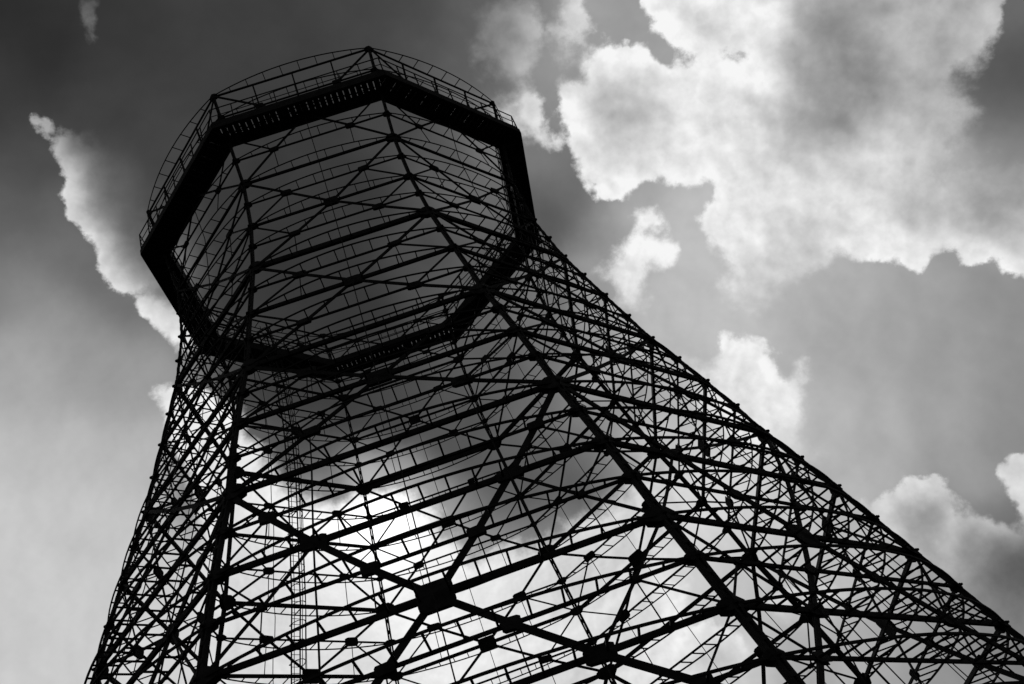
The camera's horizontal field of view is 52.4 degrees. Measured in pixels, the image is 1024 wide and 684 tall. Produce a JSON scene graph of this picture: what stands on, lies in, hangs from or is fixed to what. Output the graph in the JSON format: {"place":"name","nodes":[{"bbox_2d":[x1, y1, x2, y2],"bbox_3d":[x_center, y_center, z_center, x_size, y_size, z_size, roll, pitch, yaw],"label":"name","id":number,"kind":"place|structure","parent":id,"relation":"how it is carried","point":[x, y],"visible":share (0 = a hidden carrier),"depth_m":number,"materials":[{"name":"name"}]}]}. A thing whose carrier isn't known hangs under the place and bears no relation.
{"place":"outdoors","nodes":[
{"label":"outdoors","id":0,"kind":"place"},
{"bbox_2d":[0,0,1023,683],"label":"sky","id":1,"kind":"structure","parent":0,"point":[816,207],"materials":[{"name":"grey"}]},
{"label":"ground","id":2,"kind":"structure","parent":0,"visible":0},
{"bbox_2d":[84,46,1023,683],"bbox_3d":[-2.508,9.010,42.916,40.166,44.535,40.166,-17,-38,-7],"label":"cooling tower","id":3,"kind":"structure","parent":2,"relation":"on","point":[168,226],"depth_m":37.51,"materials":[{"name":"black metal"}]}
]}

